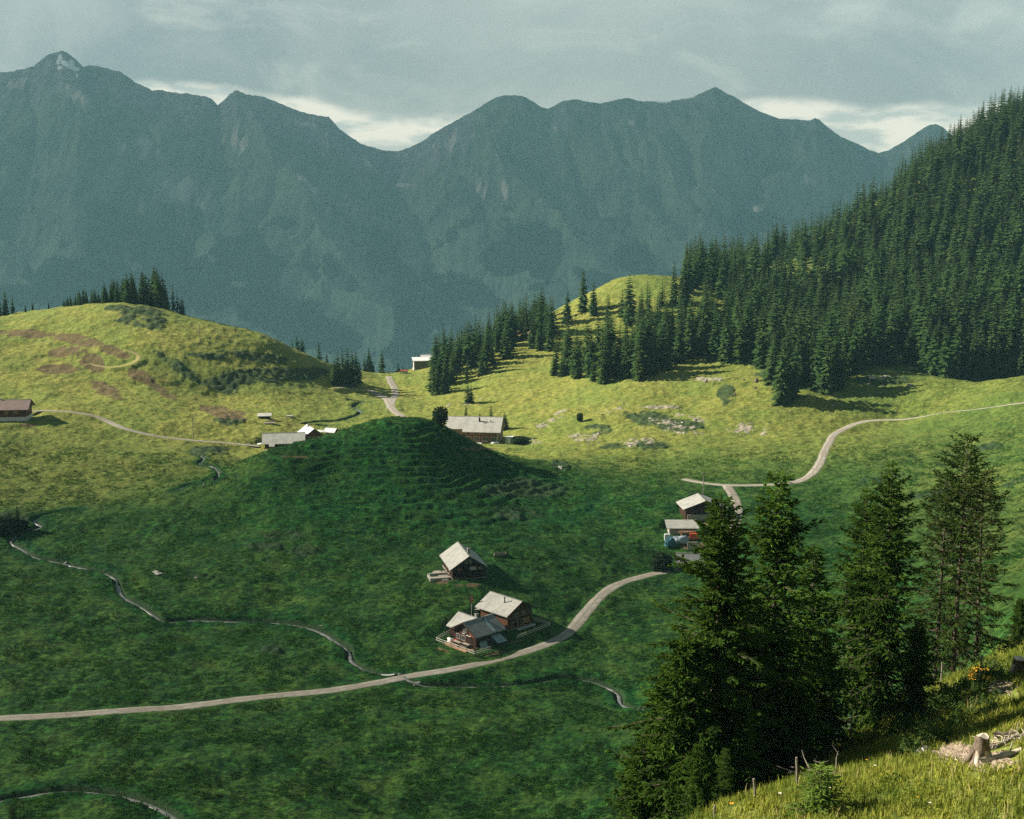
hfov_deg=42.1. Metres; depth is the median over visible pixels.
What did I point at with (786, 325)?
spruce tree
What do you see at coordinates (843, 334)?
spruce tree
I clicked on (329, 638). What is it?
stream
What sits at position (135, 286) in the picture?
spruce tree
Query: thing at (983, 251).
spruce tree
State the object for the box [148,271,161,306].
spruce tree
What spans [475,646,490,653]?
rail fence
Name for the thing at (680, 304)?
spruce tree
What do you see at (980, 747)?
tree stump
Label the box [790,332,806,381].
spruce tree
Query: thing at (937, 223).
spruce tree
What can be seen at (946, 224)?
spruce tree
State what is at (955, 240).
spruce tree
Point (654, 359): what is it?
spruce tree
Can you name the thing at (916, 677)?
spruce tree
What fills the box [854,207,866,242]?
spruce tree
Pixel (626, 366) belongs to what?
spruce tree
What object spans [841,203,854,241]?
spruce tree
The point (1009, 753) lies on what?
fallen log
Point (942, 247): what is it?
spruce tree
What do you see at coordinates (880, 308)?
spruce tree
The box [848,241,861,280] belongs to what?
spruce tree
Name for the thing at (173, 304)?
spruce tree
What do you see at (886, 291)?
spruce tree
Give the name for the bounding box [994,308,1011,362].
spruce tree
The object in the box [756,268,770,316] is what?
spruce tree
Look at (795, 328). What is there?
spruce tree
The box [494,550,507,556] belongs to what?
water trough
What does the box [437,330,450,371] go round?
spruce tree
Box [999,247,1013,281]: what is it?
spruce tree
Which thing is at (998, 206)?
spruce tree
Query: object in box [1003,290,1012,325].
spruce tree
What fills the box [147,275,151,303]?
spruce tree
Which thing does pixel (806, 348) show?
spruce tree
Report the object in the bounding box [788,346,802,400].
spruce tree
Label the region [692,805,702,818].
spruce sapling
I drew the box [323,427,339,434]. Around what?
tiny hut
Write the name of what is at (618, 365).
spruce tree
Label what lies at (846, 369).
spruce tree
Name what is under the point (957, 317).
spruce tree
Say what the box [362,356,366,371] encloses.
spruce tree
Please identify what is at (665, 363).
spruce tree
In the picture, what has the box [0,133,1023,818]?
meadow
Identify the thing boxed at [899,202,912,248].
spruce tree
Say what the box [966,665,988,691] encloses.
ragwort plant
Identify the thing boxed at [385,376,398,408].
gravel road
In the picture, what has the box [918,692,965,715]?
leafy bush
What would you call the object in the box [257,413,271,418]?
sunken shed
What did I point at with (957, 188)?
spruce tree
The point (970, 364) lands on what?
spruce tree
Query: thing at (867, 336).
spruce tree
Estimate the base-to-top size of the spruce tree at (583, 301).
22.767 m
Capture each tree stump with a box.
[959,733,991,764]
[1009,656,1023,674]
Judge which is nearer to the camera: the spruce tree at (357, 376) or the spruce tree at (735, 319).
the spruce tree at (735, 319)
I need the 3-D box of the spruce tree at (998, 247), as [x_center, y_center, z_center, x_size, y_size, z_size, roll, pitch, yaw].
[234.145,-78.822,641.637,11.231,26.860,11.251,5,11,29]
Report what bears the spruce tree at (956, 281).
on the meadow
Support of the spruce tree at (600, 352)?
on the meadow
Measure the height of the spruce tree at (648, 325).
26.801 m
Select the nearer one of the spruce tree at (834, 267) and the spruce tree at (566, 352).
the spruce tree at (566, 352)
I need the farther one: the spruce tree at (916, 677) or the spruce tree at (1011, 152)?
the spruce tree at (1011, 152)
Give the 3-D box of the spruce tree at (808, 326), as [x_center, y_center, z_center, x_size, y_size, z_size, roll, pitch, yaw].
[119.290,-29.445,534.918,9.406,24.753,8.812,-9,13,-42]
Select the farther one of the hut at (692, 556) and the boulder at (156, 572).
the hut at (692, 556)
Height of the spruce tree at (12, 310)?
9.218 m
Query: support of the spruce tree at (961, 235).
on the meadow
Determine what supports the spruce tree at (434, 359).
on the meadow
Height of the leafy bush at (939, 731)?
1.408 m
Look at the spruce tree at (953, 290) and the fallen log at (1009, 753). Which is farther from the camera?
the spruce tree at (953, 290)
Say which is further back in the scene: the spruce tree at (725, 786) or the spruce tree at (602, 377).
the spruce tree at (602, 377)
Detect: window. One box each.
[518,618,522,624]
[523,616,529,623]
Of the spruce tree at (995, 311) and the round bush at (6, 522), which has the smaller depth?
the round bush at (6, 522)
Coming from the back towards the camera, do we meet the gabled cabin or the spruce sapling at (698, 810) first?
the gabled cabin
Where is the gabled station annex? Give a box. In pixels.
[420,354,431,365]
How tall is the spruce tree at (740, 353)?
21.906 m
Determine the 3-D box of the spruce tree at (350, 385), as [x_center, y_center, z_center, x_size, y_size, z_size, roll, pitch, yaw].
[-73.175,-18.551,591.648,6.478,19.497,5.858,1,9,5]
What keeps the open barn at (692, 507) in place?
on the meadow
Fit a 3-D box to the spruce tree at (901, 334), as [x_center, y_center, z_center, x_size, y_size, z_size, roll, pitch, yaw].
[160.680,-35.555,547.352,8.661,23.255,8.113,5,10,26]
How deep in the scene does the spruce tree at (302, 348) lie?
653.03 m
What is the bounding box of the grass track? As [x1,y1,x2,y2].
[90,350,140,367]
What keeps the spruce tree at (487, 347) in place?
on the meadow
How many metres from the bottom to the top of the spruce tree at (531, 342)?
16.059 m
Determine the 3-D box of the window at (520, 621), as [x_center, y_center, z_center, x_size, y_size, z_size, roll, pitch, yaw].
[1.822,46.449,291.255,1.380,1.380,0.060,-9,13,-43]
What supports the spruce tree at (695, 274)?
on the meadow
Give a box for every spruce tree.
[1,290,9,314]
[7,804,18,818]
[10,297,14,313]
[13,505,20,519]
[81,289,84,304]
[92,289,97,302]
[101,282,107,302]
[104,289,108,302]
[108,284,113,302]
[111,279,114,301]
[113,280,119,301]
[118,279,124,302]
[122,276,132,302]
[129,275,136,303]
[133,278,138,303]
[136,274,145,303]
[138,278,147,304]
[143,276,148,305]
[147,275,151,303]
[148,266,154,305]
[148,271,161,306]
[151,278,159,306]
[152,270,162,308]
[161,280,169,309]
[169,286,175,310]
[174,294,179,312]
[177,297,186,314]
[299,337,305,352]
[316,341,322,359]
[330,359,337,385]
[334,352,343,386]
[340,348,347,385]
[344,358,348,386]
[345,348,354,387]
[350,351,358,386]
[353,351,360,383]
[357,358,362,382]
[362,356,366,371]
[365,351,372,371]
[378,349,385,372]
[428,335,440,377]
[434,366,440,394]
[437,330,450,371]
[438,359,451,393]
[453,337,463,372]
[461,322,473,363]
[467,326,479,367]
[475,343,489,374]
[483,330,490,360]
[492,313,503,348]
[493,322,500,352]
[498,323,514,360]
[503,413,509,430]
[504,304,520,342]
[523,316,528,340]
[527,318,536,348]
[534,302,545,340]
[534,319,543,350]
[544,317,554,351]
[558,324,573,374]
[559,291,572,324]
[568,326,584,378]
[576,271,589,311]
[580,320,595,371]
[582,338,595,377]
[587,282,598,316]
[592,318,603,364]
[593,323,609,381]
[596,319,615,377]
[598,349,608,384]
[601,492,806,818]
[603,730,666,818]
[605,661,688,813]
[612,341,619,373]
[613,344,622,376]
[619,335,632,378]
[620,274,637,327]
[626,325,636,367]
[627,317,653,377]
[628,628,734,818]
[630,333,647,380]
[633,346,644,380]
[643,304,655,356]
[647,323,659,375]
[655,324,664,361]
[657,300,675,353]
[657,323,674,371]
[669,263,679,305]
[670,740,723,818]
[671,319,686,364]
[673,282,688,324]
[677,259,691,305]
[681,300,697,360]
[684,252,696,293]
[685,294,698,342]
[690,246,700,288]
[692,237,706,278]
[693,319,705,355]
[695,290,717,346]
[699,304,709,349]
[700,242,718,291]
[705,310,721,360]
[710,747,739,804]
[713,246,726,281]
[713,253,727,299]
[714,595,800,790]
[715,470,870,783]
[716,313,733,364]
[727,697,764,794]
[730,293,744,348]
[731,316,747,364]
[732,305,746,354]
[732,317,751,360]
[742,293,754,338]
[744,277,763,325]
[745,237,761,285]
[746,320,755,354]
[752,308,768,368]
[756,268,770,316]
[762,334,778,385]
[764,301,783,357]
[765,680,826,780]
[767,222,781,264]
[769,254,784,297]
[770,285,780,327]
[771,345,792,407]
[773,278,788,327]
[777,352,797,402]
[778,301,793,349]
[780,543,860,742]
[781,626,862,763]
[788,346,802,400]
[790,309,804,355]
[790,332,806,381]
[792,248,811,294]
[794,215,809,261]
[800,309,815,356]
[801,328,810,371]
[803,332,818,382]
[807,329,837,393]
[808,245,818,289]
[813,248,827,300]
[817,335,834,395]
[818,305,841,355]
[822,460,949,735]
[822,486,929,732]
[826,243,838,284]
[830,330,847,390]
[834,242,858,294]
[838,317,849,367]
[839,343,848,379]
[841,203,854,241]
[842,293,856,345]
[846,320,864,374]
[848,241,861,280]
[849,212,858,254]
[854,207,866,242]
[855,276,870,322]
[855,312,876,366]
[856,317,870,370]
[862,248,873,292]
[866,251,880,294]
[867,278,886,323]
[867,293,884,342]
[870,296,887,349]
[870,303,885,357]
[871,329,882,364]
[877,241,888,281]
[879,303,898,366]
[880,189,895,236]
[880,277,893,319]
[880,617,941,730]
[883,217,893,263]
[888,219,906,264]
[893,298,910,349]
[895,251,910,299]
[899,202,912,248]
[900,468,982,679]
[901,322,920,365]
[902,430,1006,676]
[904,257,916,303]
[905,168,914,209]
[907,286,926,343]
[909,196,916,228]
[909,222,922,268]
[912,298,933,353]
[915,310,933,359]
[916,320,933,371]
[922,275,943,320]
[923,325,941,375]
[924,153,936,193]
[926,203,942,248]
[927,220,936,256]
[929,288,943,340]
[930,223,948,267]
[932,143,943,183]
[935,209,950,254]
[936,326,957,378]
[939,259,952,307]
[940,303,957,357]
[941,467,1023,666]
[942,261,963,314]
[942,282,959,331]
[943,163,961,207]
[944,175,957,217]
[944,223,962,262]
[945,236,955,275]
[947,288,970,346]
[949,299,965,348]
[950,124,962,165]
[951,322,971,379]
[954,223,969,270]
[956,133,975,177]
[962,299,967,326]
[962,326,981,381]
[964,205,982,254]
[966,126,974,167]
[966,276,983,327]
[968,186,984,228]
[973,229,992,279]
[975,170,986,209]
[975,277,987,318]
[977,326,989,374]
[979,207,991,249]
[979,252,993,294]
[979,308,991,350]
[980,179,995,224]
[981,199,996,246]
[981,345,993,380]
[986,159,1000,197]
[986,316,998,365]
[987,258,1010,311]
[988,220,1006,269]
[989,290,1002,339]
[990,338,1004,378]
[992,268,1010,316]
[994,179,1004,226]
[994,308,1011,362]
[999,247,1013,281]
[999,357,1008,378]
[1001,331,1017,377]
[1001,597,1023,649]
[1002,131,1016,164]
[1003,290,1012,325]
[1004,294,1022,338]
[1004,307,1021,365]
[1005,157,1016,195]
[1005,215,1018,264]
[1006,258,1016,299]
[1007,208,1023,259]
[1012,253,1023,306]
[1014,98,1023,138]
[1014,351,1023,376]
[1015,317,1023,372]
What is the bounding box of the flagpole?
[470,593,472,614]
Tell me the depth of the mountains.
4876.61 m
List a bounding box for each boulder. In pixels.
[152,570,162,574]
[916,746,930,753]
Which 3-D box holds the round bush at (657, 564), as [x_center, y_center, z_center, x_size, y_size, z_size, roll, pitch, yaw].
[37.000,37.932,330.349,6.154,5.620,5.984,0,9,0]
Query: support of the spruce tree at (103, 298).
on the meadow
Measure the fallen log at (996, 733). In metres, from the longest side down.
1.348 x 0.606 x 0.310 m
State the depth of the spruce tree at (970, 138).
768.85 m
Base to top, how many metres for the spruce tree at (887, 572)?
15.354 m
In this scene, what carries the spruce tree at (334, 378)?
on the meadow
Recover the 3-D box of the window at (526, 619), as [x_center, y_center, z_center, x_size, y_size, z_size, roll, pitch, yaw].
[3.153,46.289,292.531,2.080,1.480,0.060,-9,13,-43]
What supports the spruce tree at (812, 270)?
on the meadow
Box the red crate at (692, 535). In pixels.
[689,532,698,538]
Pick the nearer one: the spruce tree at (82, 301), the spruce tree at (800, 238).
the spruce tree at (82, 301)
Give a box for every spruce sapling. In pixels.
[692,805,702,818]
[780,761,851,818]
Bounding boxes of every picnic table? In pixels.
[452,640,461,646]
[461,642,471,647]
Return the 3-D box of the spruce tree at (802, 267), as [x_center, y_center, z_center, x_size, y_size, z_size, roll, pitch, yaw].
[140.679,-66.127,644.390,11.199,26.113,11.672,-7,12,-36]
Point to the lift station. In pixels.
(419, 363)
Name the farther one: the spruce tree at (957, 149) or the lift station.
the spruce tree at (957, 149)
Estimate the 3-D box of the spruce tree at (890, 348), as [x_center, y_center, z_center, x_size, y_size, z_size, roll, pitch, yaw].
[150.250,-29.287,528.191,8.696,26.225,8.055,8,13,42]
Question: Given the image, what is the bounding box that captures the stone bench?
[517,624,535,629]
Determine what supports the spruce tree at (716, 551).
on the meadow
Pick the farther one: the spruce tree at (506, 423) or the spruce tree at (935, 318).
the spruce tree at (935, 318)
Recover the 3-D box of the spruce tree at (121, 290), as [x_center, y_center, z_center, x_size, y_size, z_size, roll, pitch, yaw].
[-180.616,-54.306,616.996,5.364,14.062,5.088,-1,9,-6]
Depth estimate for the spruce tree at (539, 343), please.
621.28 m
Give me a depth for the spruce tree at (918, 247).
664.17 m
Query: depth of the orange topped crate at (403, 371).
635.46 m
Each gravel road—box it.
[0,486,742,720]
[32,410,258,446]
[335,387,405,416]
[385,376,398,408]
[681,402,1023,486]
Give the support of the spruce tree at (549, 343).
on the meadow
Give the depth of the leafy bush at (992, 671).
70.93 m
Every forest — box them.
[0,198,796,372]
[424,86,1023,403]
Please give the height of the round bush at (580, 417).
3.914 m
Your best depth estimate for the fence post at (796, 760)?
50.84 m
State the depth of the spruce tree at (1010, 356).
528.09 m
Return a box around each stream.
[0,791,177,818]
[10,518,395,674]
[181,456,219,488]
[402,676,643,709]
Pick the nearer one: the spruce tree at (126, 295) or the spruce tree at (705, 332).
the spruce tree at (705, 332)
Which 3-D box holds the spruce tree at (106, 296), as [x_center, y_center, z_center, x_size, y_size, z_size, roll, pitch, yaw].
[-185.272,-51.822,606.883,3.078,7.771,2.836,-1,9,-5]
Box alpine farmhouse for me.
[446,416,505,442]
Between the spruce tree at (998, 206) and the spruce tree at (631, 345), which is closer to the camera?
the spruce tree at (631, 345)
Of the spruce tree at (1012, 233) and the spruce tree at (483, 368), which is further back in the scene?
the spruce tree at (1012, 233)
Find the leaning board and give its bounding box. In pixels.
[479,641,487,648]
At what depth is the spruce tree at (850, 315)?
543.54 m
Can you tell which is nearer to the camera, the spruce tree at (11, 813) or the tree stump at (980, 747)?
the tree stump at (980, 747)
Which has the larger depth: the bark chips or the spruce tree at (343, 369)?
the spruce tree at (343, 369)
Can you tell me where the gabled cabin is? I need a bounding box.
[298,422,328,439]
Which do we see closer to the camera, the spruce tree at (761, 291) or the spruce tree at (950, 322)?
the spruce tree at (950, 322)
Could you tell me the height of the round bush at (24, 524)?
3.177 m
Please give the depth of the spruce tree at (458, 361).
611.67 m
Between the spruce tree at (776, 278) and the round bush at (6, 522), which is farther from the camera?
the spruce tree at (776, 278)
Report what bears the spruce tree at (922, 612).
on the meadow
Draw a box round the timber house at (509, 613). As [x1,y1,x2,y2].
[474,591,537,630]
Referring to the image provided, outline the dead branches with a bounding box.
[778,745,847,777]
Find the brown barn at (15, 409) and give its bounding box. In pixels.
[0,398,35,421]
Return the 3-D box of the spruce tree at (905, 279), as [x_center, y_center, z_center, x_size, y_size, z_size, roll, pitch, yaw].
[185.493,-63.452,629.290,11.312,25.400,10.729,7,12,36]
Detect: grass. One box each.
[682,634,1023,818]
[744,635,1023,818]
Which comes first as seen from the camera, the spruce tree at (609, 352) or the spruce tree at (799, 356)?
the spruce tree at (799, 356)
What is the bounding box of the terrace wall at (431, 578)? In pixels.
[427,572,449,581]
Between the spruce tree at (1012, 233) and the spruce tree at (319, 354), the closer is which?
the spruce tree at (1012, 233)
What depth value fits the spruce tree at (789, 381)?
489.82 m
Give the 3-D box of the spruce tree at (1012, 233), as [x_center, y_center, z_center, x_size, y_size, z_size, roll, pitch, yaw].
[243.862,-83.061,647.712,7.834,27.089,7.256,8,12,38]
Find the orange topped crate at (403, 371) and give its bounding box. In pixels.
[400,370,407,373]
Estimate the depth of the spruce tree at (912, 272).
612.92 m
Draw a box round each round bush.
[0,516,20,534]
[8,519,29,530]
[432,406,447,425]
[511,436,529,444]
[577,413,583,421]
[649,550,672,571]
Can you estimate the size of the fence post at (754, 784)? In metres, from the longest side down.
1.307 x 0.122 x 0.104 m
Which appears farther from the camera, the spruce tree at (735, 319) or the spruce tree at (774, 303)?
the spruce tree at (774, 303)
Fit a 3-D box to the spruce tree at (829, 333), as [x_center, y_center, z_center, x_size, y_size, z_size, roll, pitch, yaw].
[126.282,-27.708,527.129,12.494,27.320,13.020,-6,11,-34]
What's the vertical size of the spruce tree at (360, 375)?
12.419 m
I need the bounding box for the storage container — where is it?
[505,435,513,443]
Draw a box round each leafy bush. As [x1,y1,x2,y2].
[896,734,928,755]
[910,717,953,745]
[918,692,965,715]
[972,665,1004,680]
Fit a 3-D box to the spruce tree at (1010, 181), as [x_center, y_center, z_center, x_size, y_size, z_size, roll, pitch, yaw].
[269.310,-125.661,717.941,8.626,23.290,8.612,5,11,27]
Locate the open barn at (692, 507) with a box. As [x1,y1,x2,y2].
[676,493,727,520]
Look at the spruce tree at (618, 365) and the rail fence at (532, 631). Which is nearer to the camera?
the rail fence at (532, 631)
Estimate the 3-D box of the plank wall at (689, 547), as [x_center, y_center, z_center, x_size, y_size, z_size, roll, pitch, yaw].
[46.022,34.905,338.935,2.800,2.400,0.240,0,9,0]
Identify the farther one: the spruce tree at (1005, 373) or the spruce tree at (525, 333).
the spruce tree at (525, 333)
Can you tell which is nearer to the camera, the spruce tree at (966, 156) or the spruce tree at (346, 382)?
the spruce tree at (346, 382)
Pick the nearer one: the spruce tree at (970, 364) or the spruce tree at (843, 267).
the spruce tree at (970, 364)
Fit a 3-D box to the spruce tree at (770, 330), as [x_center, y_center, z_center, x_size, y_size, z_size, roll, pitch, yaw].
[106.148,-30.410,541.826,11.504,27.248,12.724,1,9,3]
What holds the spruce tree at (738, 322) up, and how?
on the meadow
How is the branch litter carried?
on the meadow
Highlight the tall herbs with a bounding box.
[888,654,1014,757]
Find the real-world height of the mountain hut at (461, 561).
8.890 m
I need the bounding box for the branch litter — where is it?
[972,729,1023,748]
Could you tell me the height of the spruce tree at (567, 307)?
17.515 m
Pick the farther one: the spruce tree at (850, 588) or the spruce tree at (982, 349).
the spruce tree at (982, 349)
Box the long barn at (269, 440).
[257,432,305,448]
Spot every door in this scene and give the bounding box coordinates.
[469,637,472,645]
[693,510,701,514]
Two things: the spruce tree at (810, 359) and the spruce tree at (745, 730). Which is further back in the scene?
the spruce tree at (810, 359)
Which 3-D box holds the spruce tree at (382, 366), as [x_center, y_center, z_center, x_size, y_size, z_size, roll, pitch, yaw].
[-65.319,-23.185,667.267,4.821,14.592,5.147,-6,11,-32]
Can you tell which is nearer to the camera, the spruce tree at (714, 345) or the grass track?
the grass track
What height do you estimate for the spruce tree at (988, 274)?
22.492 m
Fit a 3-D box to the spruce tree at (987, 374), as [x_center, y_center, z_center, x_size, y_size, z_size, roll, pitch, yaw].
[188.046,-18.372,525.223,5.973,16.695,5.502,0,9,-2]
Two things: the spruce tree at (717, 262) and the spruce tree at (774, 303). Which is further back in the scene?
the spruce tree at (717, 262)
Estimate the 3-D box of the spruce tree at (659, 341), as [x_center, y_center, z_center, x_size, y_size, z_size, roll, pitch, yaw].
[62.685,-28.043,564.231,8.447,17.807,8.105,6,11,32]
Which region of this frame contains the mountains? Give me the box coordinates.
[0,51,951,372]
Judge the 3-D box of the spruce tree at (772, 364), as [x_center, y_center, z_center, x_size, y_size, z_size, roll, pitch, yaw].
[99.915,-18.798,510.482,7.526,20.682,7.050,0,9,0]
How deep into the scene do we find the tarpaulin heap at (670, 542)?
340.60 m
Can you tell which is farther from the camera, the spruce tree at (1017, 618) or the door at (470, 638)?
the door at (470, 638)
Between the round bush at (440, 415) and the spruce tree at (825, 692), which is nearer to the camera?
the spruce tree at (825, 692)
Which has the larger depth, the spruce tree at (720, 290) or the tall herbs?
the spruce tree at (720, 290)
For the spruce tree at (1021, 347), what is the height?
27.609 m
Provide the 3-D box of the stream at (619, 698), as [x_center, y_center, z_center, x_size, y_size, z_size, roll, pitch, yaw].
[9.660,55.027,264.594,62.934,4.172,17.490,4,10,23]
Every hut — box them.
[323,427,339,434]
[439,541,487,579]
[675,552,704,570]
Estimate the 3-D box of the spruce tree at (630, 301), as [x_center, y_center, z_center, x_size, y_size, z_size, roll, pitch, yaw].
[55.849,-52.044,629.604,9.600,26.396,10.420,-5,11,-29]
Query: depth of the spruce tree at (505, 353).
615.31 m
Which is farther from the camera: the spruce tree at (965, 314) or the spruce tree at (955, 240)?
the spruce tree at (955, 240)
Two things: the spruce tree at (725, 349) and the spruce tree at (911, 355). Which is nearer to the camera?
the spruce tree at (911, 355)
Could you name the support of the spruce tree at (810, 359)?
on the meadow
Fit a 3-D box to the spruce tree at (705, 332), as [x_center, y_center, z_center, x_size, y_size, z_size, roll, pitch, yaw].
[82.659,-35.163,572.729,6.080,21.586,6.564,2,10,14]
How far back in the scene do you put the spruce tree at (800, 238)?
728.06 m
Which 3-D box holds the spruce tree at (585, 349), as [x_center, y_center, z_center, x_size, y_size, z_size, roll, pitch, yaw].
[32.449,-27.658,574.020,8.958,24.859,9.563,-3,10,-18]
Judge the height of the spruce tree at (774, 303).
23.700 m
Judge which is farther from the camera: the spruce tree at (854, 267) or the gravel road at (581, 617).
the spruce tree at (854, 267)
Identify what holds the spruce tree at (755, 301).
on the meadow
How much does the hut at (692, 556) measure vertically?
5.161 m
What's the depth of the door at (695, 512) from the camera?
352.38 m
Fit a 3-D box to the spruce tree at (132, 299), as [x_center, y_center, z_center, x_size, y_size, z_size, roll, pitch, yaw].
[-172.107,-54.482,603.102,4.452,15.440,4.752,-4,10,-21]
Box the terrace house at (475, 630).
[444,611,505,652]
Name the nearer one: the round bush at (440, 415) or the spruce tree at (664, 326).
the round bush at (440, 415)
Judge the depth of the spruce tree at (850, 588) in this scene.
71.26 m
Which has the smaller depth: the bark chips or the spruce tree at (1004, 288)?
the bark chips
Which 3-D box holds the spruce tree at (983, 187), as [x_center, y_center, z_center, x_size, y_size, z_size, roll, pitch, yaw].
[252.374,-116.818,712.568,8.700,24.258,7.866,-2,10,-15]
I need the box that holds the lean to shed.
[665,520,698,534]
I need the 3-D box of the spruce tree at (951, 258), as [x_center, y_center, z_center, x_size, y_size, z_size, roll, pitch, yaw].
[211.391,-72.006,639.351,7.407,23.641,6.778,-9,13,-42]
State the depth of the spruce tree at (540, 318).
634.11 m
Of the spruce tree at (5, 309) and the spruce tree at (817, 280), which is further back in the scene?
the spruce tree at (817, 280)
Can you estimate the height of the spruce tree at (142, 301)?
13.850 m
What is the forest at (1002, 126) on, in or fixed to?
on the meadow
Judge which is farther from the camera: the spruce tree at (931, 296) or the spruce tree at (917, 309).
the spruce tree at (931, 296)
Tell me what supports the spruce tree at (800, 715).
on the meadow
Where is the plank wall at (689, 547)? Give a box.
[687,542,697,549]
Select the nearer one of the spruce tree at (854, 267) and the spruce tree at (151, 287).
the spruce tree at (151, 287)
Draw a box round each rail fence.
[435,637,474,653]
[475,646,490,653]
[516,622,550,639]
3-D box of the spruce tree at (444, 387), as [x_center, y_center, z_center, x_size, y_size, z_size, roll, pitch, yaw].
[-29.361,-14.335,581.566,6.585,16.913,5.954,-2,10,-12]
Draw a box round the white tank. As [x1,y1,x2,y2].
[664,533,670,540]
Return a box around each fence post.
[713,804,715,817]
[753,778,756,797]
[795,757,797,783]
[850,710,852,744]
[940,657,942,681]
[979,655,982,679]
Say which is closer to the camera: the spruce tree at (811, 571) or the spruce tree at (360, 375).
the spruce tree at (811, 571)
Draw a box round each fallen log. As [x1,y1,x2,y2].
[978,742,1023,762]
[990,731,1017,749]
[993,724,1020,737]
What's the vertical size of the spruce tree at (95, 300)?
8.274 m
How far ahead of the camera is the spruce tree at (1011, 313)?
547.25 m
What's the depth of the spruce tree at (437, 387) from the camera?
581.25 m
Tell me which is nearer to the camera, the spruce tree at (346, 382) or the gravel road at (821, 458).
the gravel road at (821, 458)
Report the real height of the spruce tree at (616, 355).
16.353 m
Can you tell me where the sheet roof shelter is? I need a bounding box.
[490,633,506,642]
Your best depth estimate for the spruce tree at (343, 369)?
587.31 m
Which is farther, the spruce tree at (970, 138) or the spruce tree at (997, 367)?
the spruce tree at (970, 138)
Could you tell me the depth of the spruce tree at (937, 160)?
761.50 m
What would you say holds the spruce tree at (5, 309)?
on the meadow
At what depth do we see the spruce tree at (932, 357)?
511.16 m
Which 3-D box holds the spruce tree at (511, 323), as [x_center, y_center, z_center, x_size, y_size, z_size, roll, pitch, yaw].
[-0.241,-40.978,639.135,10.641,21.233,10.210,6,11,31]
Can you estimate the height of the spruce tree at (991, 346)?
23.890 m
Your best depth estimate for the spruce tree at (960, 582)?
81.04 m
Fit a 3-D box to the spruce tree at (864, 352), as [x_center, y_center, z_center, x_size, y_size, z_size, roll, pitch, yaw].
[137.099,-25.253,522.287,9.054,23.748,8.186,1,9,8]
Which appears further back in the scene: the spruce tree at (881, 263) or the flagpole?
the spruce tree at (881, 263)
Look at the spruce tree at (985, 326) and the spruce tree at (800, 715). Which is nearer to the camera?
the spruce tree at (800, 715)
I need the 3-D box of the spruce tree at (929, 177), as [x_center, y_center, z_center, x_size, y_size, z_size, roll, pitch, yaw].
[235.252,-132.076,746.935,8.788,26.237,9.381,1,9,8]
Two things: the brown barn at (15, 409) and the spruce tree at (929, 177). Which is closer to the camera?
the brown barn at (15, 409)
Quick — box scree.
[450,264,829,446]
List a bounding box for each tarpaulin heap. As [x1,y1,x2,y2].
[664,536,675,546]
[672,536,689,543]
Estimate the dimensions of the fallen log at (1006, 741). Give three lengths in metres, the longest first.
1.535 x 0.568 x 0.271 m
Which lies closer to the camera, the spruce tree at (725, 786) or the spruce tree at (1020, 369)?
the spruce tree at (725, 786)
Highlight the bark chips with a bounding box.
[928,677,1019,772]
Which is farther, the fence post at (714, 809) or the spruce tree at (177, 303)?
the spruce tree at (177, 303)
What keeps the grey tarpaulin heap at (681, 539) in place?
on the meadow
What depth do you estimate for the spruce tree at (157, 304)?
603.20 m
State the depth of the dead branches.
53.31 m
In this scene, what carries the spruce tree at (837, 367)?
on the meadow
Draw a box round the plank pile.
[433,570,447,575]
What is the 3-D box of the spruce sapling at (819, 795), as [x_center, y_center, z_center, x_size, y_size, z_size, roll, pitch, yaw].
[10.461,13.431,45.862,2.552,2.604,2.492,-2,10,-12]
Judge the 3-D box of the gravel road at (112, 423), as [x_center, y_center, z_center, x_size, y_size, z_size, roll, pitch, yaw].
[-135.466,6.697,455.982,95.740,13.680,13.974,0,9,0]
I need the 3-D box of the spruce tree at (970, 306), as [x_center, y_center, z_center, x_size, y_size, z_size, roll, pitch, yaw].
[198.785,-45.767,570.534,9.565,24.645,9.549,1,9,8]
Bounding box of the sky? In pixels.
[0,0,1023,152]
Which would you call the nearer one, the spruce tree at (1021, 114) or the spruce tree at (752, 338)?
the spruce tree at (752, 338)
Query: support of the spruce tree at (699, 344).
on the meadow
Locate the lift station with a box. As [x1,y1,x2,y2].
[412,357,430,369]
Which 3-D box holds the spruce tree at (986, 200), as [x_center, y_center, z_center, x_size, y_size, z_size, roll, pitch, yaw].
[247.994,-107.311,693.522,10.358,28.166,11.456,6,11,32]
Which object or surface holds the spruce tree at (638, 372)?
on the meadow
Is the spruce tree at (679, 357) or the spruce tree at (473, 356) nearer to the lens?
the spruce tree at (679, 357)
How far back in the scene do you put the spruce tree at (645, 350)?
543.02 m
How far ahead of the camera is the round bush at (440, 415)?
396.38 m
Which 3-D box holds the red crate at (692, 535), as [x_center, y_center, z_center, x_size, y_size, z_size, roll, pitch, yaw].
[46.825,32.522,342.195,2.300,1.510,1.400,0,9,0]
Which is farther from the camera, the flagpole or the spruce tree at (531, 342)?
the spruce tree at (531, 342)

